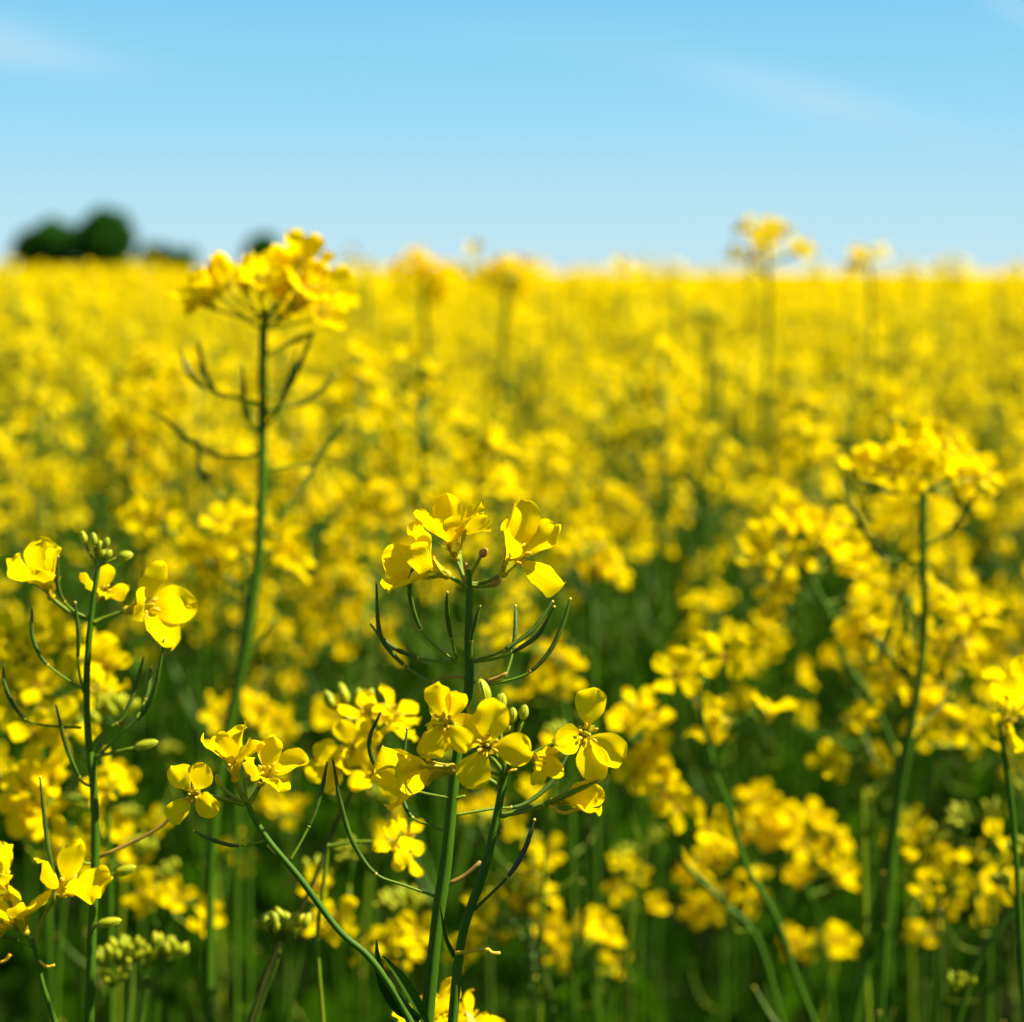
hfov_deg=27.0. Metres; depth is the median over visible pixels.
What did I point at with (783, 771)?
rapeseed plant
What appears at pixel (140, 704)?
rapeseed plant
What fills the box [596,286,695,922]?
rapeseed plant
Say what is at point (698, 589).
rapeseed plant
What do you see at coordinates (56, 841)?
rapeseed plant
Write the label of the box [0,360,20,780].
rapeseed plant
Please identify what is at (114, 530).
rapeseed plant
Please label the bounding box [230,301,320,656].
rapeseed plant
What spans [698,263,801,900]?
rapeseed plant
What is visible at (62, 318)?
rapeseed plant
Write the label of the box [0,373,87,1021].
rapeseed plant
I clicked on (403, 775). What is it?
rapeseed plant
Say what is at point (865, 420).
rapeseed plant
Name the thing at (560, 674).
rapeseed plant
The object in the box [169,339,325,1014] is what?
rapeseed plant
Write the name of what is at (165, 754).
rapeseed plant
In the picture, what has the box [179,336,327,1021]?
rapeseed plant
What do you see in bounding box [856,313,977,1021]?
rapeseed plant
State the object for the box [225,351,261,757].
rapeseed plant
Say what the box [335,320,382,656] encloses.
rapeseed plant
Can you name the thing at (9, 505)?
rapeseed plant
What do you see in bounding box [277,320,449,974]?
rapeseed plant
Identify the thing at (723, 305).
rapeseed plant
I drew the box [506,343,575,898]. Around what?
rapeseed plant
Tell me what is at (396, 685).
rapeseed plant
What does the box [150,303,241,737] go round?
rapeseed plant
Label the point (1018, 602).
rapeseed plant
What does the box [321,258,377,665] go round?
rapeseed plant
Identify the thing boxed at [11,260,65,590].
rapeseed plant
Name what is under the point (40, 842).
rapeseed plant
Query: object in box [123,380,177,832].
rapeseed plant
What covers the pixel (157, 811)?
rapeseed plant
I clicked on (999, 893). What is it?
rapeseed plant
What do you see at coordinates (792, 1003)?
rapeseed plant
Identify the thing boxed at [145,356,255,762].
rapeseed plant
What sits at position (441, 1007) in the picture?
rapeseed plant
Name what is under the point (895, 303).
rapeseed plant
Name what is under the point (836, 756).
rapeseed plant
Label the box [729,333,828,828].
rapeseed plant
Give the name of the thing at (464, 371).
rapeseed plant
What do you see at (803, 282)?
rapeseed plant
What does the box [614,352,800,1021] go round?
rapeseed plant
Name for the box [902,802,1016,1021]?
rapeseed plant
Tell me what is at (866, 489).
rapeseed plant
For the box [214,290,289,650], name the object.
rapeseed plant
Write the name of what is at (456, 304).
rapeseed field
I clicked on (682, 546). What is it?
rapeseed plant
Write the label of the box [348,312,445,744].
rapeseed plant
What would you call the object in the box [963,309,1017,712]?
rapeseed plant
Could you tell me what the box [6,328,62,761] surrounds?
rapeseed plant
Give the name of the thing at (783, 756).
rapeseed plant
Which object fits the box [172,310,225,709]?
rapeseed plant
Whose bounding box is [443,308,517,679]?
rapeseed plant
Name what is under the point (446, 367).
rapeseed plant
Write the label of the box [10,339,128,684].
rapeseed plant
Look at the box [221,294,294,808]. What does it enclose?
rapeseed plant
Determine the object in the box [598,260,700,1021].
rapeseed plant
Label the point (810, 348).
rapeseed plant
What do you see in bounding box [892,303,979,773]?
rapeseed plant
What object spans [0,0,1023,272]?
sky
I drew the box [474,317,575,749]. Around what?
rapeseed plant
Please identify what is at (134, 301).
rapeseed plant
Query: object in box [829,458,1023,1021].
rapeseed plant
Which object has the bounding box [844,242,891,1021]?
rapeseed plant
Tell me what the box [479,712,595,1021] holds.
rapeseed plant
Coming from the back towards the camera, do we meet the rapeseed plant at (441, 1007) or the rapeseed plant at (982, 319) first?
the rapeseed plant at (982, 319)
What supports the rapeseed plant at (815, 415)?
on the ground
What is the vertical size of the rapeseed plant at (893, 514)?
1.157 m
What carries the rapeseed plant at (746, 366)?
on the ground
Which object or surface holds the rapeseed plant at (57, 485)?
on the ground
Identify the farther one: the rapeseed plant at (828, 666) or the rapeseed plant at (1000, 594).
the rapeseed plant at (828, 666)
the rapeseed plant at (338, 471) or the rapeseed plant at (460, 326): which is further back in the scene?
the rapeseed plant at (338, 471)
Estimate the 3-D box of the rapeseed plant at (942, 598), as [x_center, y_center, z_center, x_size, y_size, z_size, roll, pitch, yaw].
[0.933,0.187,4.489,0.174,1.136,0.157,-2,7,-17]
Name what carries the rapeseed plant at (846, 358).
on the ground
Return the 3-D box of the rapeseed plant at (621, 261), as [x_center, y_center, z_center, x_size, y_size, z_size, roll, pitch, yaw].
[0.132,0.323,2.655,0.199,1.273,0.160,-3,7,-22]
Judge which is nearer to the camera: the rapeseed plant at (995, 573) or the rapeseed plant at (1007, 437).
the rapeseed plant at (995, 573)
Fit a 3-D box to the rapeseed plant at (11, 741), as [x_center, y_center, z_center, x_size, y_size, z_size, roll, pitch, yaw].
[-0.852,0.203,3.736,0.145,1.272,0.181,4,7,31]
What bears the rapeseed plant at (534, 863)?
on the ground
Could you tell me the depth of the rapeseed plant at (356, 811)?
3.13 m
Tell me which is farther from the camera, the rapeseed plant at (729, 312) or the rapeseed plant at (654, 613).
the rapeseed plant at (729, 312)
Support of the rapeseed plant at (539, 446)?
on the ground
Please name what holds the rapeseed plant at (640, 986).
on the ground
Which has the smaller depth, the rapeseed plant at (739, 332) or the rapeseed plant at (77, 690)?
the rapeseed plant at (77, 690)
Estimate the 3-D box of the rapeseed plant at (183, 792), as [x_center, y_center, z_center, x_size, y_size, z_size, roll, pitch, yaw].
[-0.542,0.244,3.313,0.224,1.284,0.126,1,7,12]
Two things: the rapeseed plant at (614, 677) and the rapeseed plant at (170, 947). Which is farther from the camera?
the rapeseed plant at (614, 677)
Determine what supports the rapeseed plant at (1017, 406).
on the ground
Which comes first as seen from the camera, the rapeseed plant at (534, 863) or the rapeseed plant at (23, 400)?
the rapeseed plant at (534, 863)
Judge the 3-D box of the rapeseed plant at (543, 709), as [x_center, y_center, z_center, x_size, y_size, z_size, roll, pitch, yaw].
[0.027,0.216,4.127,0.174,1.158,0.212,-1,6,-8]
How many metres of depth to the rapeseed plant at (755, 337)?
3.76 m
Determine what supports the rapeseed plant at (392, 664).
on the ground
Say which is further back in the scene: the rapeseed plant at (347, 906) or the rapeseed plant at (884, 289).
the rapeseed plant at (884, 289)
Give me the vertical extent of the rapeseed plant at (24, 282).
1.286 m
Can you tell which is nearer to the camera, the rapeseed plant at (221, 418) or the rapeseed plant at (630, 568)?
the rapeseed plant at (221, 418)
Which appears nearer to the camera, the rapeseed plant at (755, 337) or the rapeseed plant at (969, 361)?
the rapeseed plant at (755, 337)
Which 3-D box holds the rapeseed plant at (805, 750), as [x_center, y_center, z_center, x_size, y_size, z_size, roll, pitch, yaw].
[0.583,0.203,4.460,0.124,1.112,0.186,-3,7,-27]
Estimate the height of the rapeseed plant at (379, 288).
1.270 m
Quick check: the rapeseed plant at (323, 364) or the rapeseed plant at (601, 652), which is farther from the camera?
the rapeseed plant at (323, 364)
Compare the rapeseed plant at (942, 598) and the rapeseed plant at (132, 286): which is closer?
the rapeseed plant at (942, 598)
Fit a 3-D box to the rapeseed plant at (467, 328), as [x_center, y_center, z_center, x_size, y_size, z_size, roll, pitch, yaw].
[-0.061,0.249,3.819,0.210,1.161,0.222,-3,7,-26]
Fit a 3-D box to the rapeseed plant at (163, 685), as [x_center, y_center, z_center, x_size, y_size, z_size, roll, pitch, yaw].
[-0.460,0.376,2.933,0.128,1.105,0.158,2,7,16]
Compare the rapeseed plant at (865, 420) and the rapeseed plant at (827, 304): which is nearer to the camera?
the rapeseed plant at (827, 304)
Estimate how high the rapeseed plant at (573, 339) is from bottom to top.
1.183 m
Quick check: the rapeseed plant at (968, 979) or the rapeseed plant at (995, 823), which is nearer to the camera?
the rapeseed plant at (968, 979)
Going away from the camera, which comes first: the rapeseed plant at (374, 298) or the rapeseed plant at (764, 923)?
the rapeseed plant at (764, 923)
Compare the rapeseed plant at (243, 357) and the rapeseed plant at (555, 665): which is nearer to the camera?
the rapeseed plant at (555, 665)
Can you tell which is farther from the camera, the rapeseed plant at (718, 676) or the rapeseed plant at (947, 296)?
the rapeseed plant at (947, 296)
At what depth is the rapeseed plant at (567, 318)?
4.80 m
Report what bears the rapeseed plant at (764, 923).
on the ground
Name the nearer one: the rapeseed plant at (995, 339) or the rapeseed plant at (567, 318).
the rapeseed plant at (995, 339)
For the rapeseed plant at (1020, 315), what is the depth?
3.54 m
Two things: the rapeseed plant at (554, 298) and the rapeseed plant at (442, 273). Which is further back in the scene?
the rapeseed plant at (554, 298)
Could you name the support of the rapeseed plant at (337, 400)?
on the ground
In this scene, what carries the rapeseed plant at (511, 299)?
on the ground
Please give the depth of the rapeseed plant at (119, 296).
3.61 m
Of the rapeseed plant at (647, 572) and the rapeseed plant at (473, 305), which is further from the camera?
the rapeseed plant at (473, 305)
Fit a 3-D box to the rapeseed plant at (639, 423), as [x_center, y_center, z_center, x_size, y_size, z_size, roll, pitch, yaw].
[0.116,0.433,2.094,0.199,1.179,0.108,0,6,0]
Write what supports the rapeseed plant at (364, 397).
on the ground
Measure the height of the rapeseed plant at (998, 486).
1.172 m
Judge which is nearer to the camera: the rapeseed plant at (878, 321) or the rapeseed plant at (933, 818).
the rapeseed plant at (933, 818)
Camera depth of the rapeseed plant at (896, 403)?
1.60 m
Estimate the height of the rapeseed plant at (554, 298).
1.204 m
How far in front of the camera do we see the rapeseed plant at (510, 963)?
2.60 m
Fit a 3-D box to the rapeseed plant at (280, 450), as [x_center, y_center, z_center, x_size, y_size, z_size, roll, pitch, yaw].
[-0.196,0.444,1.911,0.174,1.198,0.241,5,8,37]
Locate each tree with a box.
[7,215,78,265]
[70,205,140,266]
[130,241,199,267]
[239,232,279,265]
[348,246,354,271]
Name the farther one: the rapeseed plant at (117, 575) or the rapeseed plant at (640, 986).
the rapeseed plant at (117, 575)
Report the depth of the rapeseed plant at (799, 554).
5.51 m
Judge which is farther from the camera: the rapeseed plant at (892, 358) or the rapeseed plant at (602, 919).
the rapeseed plant at (892, 358)
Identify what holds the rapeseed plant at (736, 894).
on the ground
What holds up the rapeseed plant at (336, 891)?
on the ground
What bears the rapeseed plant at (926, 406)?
on the ground
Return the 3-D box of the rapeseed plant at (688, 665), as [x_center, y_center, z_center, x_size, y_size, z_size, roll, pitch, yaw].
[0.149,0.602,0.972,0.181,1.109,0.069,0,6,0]
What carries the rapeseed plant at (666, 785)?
on the ground
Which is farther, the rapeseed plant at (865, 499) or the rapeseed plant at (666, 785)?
the rapeseed plant at (865, 499)
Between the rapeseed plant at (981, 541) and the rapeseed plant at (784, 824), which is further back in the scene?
the rapeseed plant at (981, 541)
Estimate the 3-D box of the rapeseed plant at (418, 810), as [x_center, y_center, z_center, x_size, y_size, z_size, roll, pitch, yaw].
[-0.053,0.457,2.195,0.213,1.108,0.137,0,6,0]
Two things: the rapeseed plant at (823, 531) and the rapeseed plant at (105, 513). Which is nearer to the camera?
the rapeseed plant at (823, 531)
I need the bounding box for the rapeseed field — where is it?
[0,258,1023,793]
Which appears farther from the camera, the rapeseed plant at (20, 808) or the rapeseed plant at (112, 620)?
the rapeseed plant at (112, 620)
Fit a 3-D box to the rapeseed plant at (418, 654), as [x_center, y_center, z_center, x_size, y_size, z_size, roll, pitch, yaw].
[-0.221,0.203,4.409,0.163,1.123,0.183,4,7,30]
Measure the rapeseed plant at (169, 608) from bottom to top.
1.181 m
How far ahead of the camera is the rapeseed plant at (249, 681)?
3.57 m
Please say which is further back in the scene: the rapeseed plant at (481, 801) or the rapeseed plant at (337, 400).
the rapeseed plant at (337, 400)
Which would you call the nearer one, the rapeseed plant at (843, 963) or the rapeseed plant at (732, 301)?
the rapeseed plant at (843, 963)
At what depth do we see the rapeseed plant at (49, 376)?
3.85 m
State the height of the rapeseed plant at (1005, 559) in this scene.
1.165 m
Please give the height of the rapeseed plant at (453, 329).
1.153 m
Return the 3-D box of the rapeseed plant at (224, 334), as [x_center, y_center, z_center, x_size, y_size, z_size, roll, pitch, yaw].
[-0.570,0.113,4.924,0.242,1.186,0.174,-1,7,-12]
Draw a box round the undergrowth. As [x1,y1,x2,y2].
[0,445,1023,1021]
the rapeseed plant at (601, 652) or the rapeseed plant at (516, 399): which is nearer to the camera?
the rapeseed plant at (601, 652)
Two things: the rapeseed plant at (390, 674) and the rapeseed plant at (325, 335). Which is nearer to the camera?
the rapeseed plant at (390, 674)
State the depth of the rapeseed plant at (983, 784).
1.96 m
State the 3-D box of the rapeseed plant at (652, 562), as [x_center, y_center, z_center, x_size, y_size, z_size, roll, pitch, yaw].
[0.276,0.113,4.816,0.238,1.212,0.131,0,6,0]
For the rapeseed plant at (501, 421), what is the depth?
2.38 m
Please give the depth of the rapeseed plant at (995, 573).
2.19 m
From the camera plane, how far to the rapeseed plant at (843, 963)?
2.21 m
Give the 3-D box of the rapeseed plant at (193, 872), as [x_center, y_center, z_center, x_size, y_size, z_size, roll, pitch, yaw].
[-0.220,0.468,1.684,0.160,1.199,0.141,-5,8,-37]
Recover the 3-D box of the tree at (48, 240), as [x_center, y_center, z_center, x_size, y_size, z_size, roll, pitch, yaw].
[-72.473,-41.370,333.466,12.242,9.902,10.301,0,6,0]
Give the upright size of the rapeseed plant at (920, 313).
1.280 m
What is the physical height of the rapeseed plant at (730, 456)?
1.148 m
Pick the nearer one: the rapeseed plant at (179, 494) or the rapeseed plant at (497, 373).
the rapeseed plant at (179, 494)
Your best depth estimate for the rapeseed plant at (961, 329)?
4.88 m
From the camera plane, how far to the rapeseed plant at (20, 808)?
0.83 m
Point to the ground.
(302, 975)
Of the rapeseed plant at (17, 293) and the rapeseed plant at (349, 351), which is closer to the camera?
the rapeseed plant at (17, 293)
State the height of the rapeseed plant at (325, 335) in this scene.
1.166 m
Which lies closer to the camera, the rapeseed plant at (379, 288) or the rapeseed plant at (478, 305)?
the rapeseed plant at (379, 288)
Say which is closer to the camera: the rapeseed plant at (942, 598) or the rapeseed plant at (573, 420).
the rapeseed plant at (942, 598)
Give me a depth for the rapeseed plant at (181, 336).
4.35 m
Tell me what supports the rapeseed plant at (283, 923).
on the ground
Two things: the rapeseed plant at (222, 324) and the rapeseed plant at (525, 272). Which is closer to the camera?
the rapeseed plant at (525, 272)
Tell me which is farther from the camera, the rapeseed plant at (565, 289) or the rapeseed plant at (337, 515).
the rapeseed plant at (565, 289)
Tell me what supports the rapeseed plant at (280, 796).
on the ground
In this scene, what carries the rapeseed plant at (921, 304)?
on the ground
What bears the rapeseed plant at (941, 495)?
on the ground
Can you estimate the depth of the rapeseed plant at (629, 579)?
4.79 m
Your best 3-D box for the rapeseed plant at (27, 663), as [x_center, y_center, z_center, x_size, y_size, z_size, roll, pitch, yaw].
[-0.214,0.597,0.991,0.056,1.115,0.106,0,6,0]
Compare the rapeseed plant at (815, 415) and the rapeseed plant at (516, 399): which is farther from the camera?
the rapeseed plant at (516, 399)
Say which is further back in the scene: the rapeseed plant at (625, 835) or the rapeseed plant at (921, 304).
the rapeseed plant at (921, 304)
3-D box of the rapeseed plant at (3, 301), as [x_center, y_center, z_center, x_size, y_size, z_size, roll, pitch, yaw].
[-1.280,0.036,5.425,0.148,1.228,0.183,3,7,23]
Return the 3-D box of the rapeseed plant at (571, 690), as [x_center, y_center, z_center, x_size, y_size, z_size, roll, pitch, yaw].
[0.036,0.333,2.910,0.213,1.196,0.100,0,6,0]
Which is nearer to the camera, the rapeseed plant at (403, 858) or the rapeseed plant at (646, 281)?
the rapeseed plant at (403, 858)
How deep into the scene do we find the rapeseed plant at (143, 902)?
0.99 m
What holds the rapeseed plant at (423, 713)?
on the ground
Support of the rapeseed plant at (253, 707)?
on the ground
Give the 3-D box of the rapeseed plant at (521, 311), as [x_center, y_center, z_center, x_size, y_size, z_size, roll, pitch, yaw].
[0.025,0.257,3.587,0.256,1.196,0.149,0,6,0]
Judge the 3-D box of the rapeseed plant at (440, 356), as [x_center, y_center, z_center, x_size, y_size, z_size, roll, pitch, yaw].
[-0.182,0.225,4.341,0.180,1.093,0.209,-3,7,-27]
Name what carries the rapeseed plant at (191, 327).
on the ground
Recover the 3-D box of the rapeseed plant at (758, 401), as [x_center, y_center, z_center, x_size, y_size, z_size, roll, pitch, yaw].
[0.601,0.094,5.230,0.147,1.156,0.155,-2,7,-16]
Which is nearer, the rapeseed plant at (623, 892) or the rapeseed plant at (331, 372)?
the rapeseed plant at (623, 892)
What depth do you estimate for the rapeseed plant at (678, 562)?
5.14 m
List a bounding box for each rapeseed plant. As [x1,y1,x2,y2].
[0,253,104,883]
[0,260,40,587]
[0,261,75,974]
[0,265,91,916]
[0,267,39,781]
[0,293,39,607]
[0,297,59,619]
[0,308,80,833]
[0,329,192,1021]
[0,345,85,613]
[0,353,157,914]
[0,357,225,1013]
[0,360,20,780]
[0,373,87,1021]
[0,390,93,1021]
[0,610,85,1021]
[0,624,139,1021]
[0,776,112,1021]
[1,309,39,557]
[1,342,202,1021]
[1,531,197,1021]
[4,284,80,925]
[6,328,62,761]
[6,405,250,1021]
[7,320,86,755]
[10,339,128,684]
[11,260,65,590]
[17,332,88,793]
[24,360,214,1021]
[26,310,101,939]
[26,346,107,614]
[30,260,167,961]
[33,780,128,1021]
[36,295,128,724]
[47,318,115,536]
[49,290,172,981]
[56,789,153,1021]
[59,302,174,943]
[76,332,121,736]
[77,361,154,745]
[81,295,140,537]
[84,409,275,1021]
[85,330,169,766]
[85,333,141,831]
[88,321,128,755]
[94,298,178,930]
[95,346,313,1010]
[96,931,188,1021]
[101,252,225,1021]
[109,330,183,800]
[109,393,234,973]
[112,257,175,494]
[114,384,232,1021]
[115,372,224,828]
[118,300,186,736]
[119,493,316,1021]
[121,834,225,1021]
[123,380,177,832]
[135,348,258,1019]
[141,741,260,1021]
[142,304,197,765]
[142,336,420,1021]
[144,412,252,1021]
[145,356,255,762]
[150,301,229,701]
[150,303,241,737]
[160,228,358,1021]
[162,290,257,827]
[165,721,428,1021]
[166,306,219,947]
[168,311,216,694]
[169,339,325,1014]
[171,333,228,691]
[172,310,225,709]
[174,329,299,1006]
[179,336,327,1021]
[182,271,230,379]
[185,435,487,1021]
[189,307,242,582]
[199,688,341,1021]
[203,378,372,829]
[205,322,295,728]
[207,307,363,984]
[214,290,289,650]
[214,302,296,516]
[214,359,330,932]
[217,466,399,1013]
[218,335,297,1000]
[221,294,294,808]
[222,284,309,914]
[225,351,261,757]
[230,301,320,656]
[239,730,346,1021]
[241,323,357,738]
[244,271,329,955]
[245,312,328,723]
[247,682,420,1021]
[249,367,462,1018]
[253,907,310,1021]
[264,403,593,1021]
[271,320,333,662]
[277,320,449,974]
[279,336,367,829]
[286,840,364,1021]
[288,250,365,840]
[292,784,410,1021]
[297,386,488,1016]
[298,315,481,1021]
[298,340,528,978]
[298,344,373,553]
[299,258,384,836]
[299,338,527,1021]
[314,334,421,689]
[315,346,365,687]
[315,814,424,1021]
[319,300,450,978]
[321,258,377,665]
[330,369,411,688]
[331,493,571,1021]
[333,407,447,975]
[334,261,433,854]
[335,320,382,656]
[335,350,449,987]
[339,265,399,477]
[339,303,422,851]
[341,318,395,600]
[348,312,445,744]
[349,885,431,1002]
[357,441,449,885]
[364,314,454,797]
[364,337,445,734]
[371,294,454,730]
[372,339,435,853]
[372,419,563,962]
[372,679,627,1021]
[377,337,473,678]
[384,245,471,878]
[385,362,449,720]
[388,353,464,666]
[392,977,505,1021]
[406,302,464,742]
[406,325,532,963]
[410,344,486,749]
[416,313,487,672]
[417,406,607,1017]
[431,302,516,915]
[432,345,513,794]
[433,311,488,751]
[438,314,567,1021]
[439,749,545,1021]
[441,870,557,1021]
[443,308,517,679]
[451,307,577,968]
[455,313,518,780]
[455,326,544,1013]
[457,304,512,565]
[459,240,545,1018]
[461,268,529,728]
[461,322,530,665]
[463,397,613,1019]
[464,316,610,1021]
[465,299,520,652]
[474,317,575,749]
[475,375,634,1018]
[479,323,568,914]
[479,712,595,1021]
[480,613,625,1021]
[480,807,564,1021]
[483,256,616,1000]
[484,344,589,643]
[505,340,547,586]
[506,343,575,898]
[507,311,565,739]
[508,295,616,837]
[510,383,629,995]
[515,335,694,1021]
[525,347,657,1021]
[527,320,634,1013]
[527,355,618,963]
[528,361,744,1021]
[529,312,608,808]
[533,905,631,1021]
[534,278,596,593]
[538,308,603,721]
[544,255,705,1011]
[545,524,631,1021]
[555,350,736,1021]
[574,321,703,950]
[576,357,636,689]
[578,311,626,653]
[582,363,801,1021]
[583,293,682,586]
[583,826,668,1021]
[587,371,686,795]
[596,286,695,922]
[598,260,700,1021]
[603,315,697,860]
[603,328,671,598]
[605,320,679,598]
[605,324,655,706]
[606,686,784,1021]
[608,330,683,798]
[608,764,657,1021]
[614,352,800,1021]
[622,255,700,794]
[622,308,697,714]
[622,359,716,928]
[624,335,703,801]
[626,296,683,524]
[634,301,789,1015]
[639,258,711,681]
[651,280,756,1020]
[652,629,880,1021]
[653,287,720,873]
[653,396,813,938]
[663,309,726,721]
[665,292,771,772]
[666,411,976,1020]
[671,392,966,1021]
[672,311,764,874]
[672,825,775,1021]
[674,266,743,757]
[683,362,845,1021]
[684,321,730,627]
[686,338,841,1007]
[687,340,820,1014]
[688,307,725,1021]
[689,865,770,1021]
[691,318,813,882]
[692,318,758,681]
[694,297,776,694]
[695,314,774,732]
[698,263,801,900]
[710,383,942,1021]
[715,302,846,992]
[715,779,891,1021]
[716,307,850,949]
[718,308,763,535]
[720,322,850,961]
[722,256,819,775]
[723,353,831,992]
[724,213,817,1018]
[727,313,791,711]
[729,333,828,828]
[735,494,898,1021]
[737,266,816,851]
[740,325,788,677]
[745,298,876,1021]
[745,342,822,711]
[746,322,828,886]
[755,350,844,973]
[755,367,816,758]
[759,342,833,760]
[770,367,887,1021]
[774,260,867,773]
[777,920,858,1021]
[799,296,859,797]
[805,699,882,1021]
[808,263,895,729]
[808,311,929,698]
[813,303,888,747]
[816,320,942,1021]
[817,306,945,822]
[821,300,862,729]
[821,344,966,890]
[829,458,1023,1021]
[831,299,946,823]
[832,569,1007,1021]
[836,417,1009,1021]
[839,325,905,738]
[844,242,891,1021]
[845,323,941,699]
[850,373,877,675]
[851,429,1001,1019]
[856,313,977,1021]
[857,788,955,1021]
[858,365,887,511]
[859,284,943,765]
[868,251,983,1021]
[878,300,966,777]
[881,261,957,907]
[887,305,927,726]
[887,357,956,628]
[888,272,967,521]
[890,257,951,956]
[892,291,968,817]
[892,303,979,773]
[894,391,1023,1021]
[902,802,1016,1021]
[903,328,983,870]
[904,852,998,1021]
[905,375,970,798]
[906,316,951,643]
[913,277,963,654]
[916,456,1023,845]
[928,329,996,813]
[930,414,1023,934]
[931,337,1020,1021]
[934,367,1023,939]
[939,779,1023,1021]
[944,287,1020,853]
[947,835,1023,1021]
[950,290,1018,747]
[958,311,1017,620]
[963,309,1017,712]
[966,302,1023,866]
[971,396,1023,1021]
[974,434,1023,797]
[975,422,1023,1021]
[979,320,1023,626]
[979,847,1023,1021]
[981,655,1023,1021]
[982,259,1023,868]
[994,309,1017,587]
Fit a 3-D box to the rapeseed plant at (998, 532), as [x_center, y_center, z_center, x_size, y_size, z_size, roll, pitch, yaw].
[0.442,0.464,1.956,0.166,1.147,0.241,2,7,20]
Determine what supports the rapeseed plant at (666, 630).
on the ground
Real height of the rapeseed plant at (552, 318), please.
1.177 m
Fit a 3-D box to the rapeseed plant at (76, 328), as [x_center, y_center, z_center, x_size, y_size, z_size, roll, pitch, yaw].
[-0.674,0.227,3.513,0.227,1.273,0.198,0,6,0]
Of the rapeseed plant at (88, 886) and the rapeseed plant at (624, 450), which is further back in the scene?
the rapeseed plant at (624, 450)
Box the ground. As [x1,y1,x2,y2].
[0,273,1020,1021]
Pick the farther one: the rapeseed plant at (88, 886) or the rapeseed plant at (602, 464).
the rapeseed plant at (602, 464)
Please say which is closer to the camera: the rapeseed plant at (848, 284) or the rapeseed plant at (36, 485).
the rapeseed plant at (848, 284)
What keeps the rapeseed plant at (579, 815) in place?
on the ground
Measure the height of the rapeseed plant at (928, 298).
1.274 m
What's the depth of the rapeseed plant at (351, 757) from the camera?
0.72 m
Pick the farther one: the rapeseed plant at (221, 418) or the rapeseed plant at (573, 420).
the rapeseed plant at (573, 420)
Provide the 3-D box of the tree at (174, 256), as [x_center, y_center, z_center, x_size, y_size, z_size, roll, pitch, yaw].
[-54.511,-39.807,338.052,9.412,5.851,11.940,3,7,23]
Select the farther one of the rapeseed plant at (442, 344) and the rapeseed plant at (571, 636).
the rapeseed plant at (442, 344)
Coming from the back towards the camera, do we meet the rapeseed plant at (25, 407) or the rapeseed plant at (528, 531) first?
the rapeseed plant at (25, 407)
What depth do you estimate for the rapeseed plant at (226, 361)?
4.04 m
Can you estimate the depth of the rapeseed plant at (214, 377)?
5.50 m
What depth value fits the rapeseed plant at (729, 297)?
5.37 m
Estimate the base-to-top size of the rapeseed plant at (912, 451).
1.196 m
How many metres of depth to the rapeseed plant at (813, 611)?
4.82 m
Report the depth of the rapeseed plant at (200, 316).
5.22 m
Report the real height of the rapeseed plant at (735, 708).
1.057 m
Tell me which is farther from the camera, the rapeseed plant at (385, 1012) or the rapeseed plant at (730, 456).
the rapeseed plant at (730, 456)
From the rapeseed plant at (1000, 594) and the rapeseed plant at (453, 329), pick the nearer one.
the rapeseed plant at (1000, 594)
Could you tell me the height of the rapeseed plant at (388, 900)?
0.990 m
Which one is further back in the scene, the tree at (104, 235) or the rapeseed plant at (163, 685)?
the tree at (104, 235)
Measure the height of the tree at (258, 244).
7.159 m
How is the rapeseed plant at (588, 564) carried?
on the ground
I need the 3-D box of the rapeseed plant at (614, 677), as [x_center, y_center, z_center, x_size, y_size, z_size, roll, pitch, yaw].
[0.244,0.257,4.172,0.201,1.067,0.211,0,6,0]
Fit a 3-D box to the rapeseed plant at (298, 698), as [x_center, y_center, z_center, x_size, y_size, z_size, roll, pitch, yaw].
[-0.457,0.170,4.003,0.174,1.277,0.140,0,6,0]
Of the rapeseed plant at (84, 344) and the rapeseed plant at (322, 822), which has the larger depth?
the rapeseed plant at (84, 344)
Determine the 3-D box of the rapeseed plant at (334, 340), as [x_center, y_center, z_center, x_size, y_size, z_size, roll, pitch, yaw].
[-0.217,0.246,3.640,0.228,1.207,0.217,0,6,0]
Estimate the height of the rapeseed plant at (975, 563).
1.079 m
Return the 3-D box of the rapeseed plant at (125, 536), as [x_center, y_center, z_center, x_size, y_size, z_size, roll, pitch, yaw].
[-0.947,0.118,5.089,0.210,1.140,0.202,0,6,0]
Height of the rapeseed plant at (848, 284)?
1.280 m
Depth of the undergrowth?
3.51 m
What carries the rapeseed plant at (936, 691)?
on the ground
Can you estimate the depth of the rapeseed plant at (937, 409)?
5.73 m
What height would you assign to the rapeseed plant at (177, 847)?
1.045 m
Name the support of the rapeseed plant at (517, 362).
on the ground
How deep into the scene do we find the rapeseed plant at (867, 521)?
5.73 m
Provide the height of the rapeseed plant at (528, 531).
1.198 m

